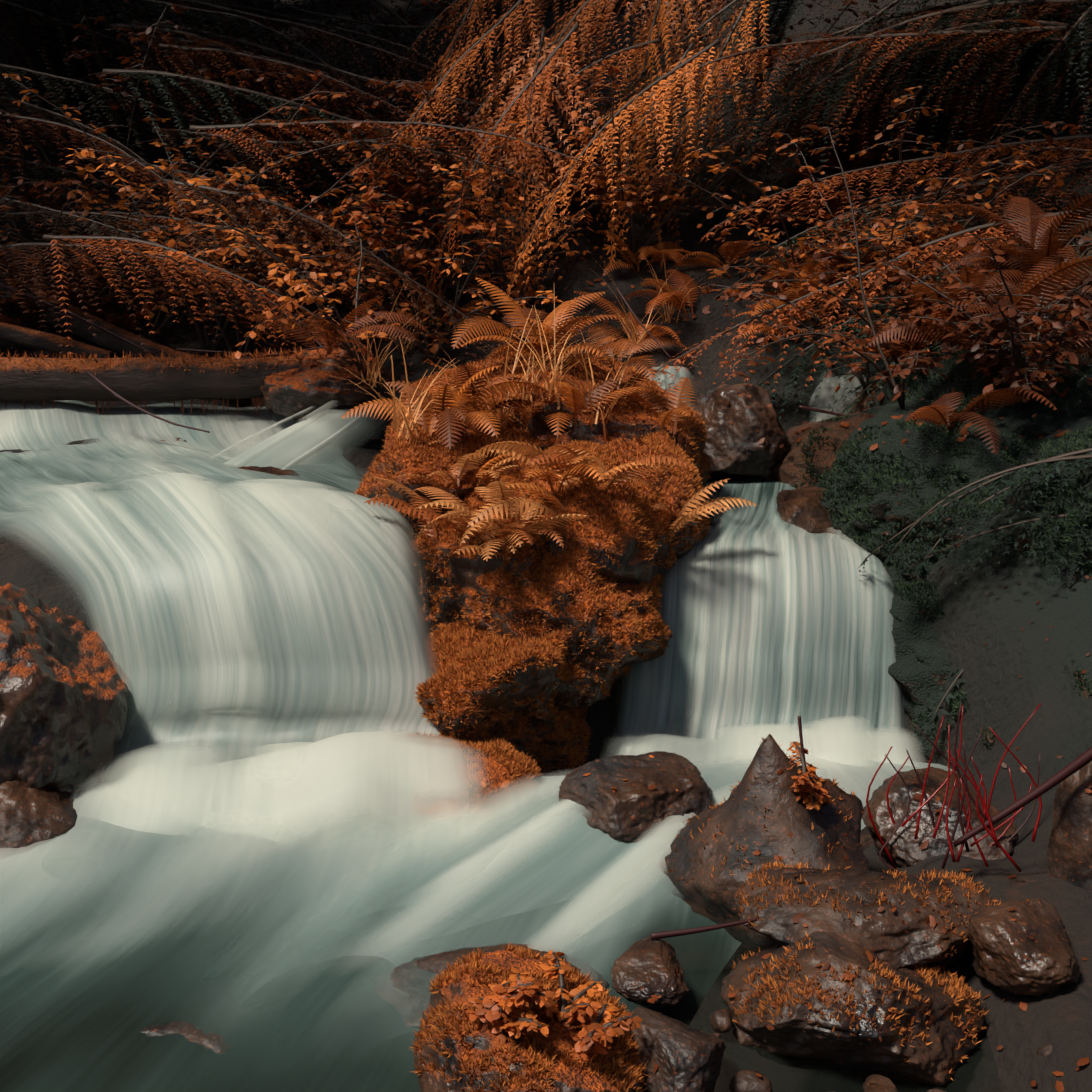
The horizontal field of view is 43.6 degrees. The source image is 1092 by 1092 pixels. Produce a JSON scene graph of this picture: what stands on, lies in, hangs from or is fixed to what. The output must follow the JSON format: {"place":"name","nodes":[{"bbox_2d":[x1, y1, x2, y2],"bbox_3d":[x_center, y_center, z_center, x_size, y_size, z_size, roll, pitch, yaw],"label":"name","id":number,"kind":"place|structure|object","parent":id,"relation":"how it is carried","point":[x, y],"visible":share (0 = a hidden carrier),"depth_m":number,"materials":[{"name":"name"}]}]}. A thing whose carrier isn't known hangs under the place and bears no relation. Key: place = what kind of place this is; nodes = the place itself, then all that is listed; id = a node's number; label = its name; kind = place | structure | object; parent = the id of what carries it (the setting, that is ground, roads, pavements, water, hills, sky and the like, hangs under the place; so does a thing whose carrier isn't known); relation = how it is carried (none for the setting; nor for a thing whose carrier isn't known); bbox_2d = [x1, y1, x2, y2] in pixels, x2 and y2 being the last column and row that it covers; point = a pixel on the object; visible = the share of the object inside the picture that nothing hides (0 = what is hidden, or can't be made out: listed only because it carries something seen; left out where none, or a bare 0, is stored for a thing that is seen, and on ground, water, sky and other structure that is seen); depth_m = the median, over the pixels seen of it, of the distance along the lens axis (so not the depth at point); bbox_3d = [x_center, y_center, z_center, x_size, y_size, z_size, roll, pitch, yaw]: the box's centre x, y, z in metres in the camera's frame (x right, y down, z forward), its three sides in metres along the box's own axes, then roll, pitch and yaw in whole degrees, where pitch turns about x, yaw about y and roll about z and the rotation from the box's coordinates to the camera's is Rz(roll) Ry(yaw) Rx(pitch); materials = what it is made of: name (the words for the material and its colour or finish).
{"place":"outdoors","nodes":[
{"label":"outdoors","id":0,"kind":"place"},
{"bbox_2d":[0,366,996,1091],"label":"stream water","id":1,"kind":"structure","parent":0,"point":[270,860],"depth_m":3.40,"materials":[{"name":"white liquid"}]},
{"bbox_2d":[0,0,1091,1091],"bbox_3d":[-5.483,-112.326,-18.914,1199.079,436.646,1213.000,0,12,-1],"label":"forest ground","id":2,"kind":"structure","parent":0,"point":[1008,621],"depth_m":7.12,"materials":[{"name":"black soil"}]},
{"bbox_2d":[0,0,766,401],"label":"logs and trunks","id":3,"kind":"object","parent":2,"relation":"on","point":[142,380],"visible":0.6,"depth_m":6.44,"materials":[{"name":"brown plant"}]},
{"bbox_2d":[0,213,1091,1091],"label":"stream rocks","id":4,"kind":"object","parent":2,"relation":"on","point":[64,693],"visible":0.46,"depth_m":3.24,"materials":[{"name":"brown stone"}]},
{"bbox_2d":[301,234,733,443],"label":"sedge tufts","id":5,"kind":"object","parent":4,"relation":"on","point":[409,428],"visible":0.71,"depth_m":4.62,"materials":[{"name":"orange plant"}]},
{"bbox_2d":[0,229,1091,1091],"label":"moss tufts","id":6,"kind":"object","parent":4,"relation":"on","point":[456,633],"visible":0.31,"depth_m":3.83,"materials":[{"name":"orange plant"}]},
{"bbox_2d":[866,703,1041,871],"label":"red stems","id":7,"kind":"object","parent":4,"relation":"on","point":[986,807],"visible":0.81,"depth_m":2.90,"materials":[{"name":"red plant"}]},
{"bbox_2d":[0,0,1091,738],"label":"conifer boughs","id":8,"kind":"object","parent":2,"relation":"on","point":[662,106],"visible":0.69,"depth_m":7.12,"materials":[{"name":"orange plant"}]},
{"bbox_2d":[0,0,1091,1052],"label":"twigs and stems","id":9,"kind":"object","parent":2,"relation":"on","point":[1071,768],"visible":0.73,"depth_m":6.74,"materials":[{"name":"brown plant"}]},
{"bbox_2d":[0,95,1091,560],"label":"ferns","id":10,"kind":"object","parent":2,"relation":"on","point":[1034,273],"visible":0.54,"depth_m":4.99,"materials":[{"name":"orange plant"}]},
{"bbox_2d":[0,0,1091,1091],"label":"shrub leaves","id":11,"kind":"object","parent":2,"relation":"on","point":[519,1005],"visible":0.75,"depth_m":6.31,"materials":[{"name":"orange plant"}]}
]}

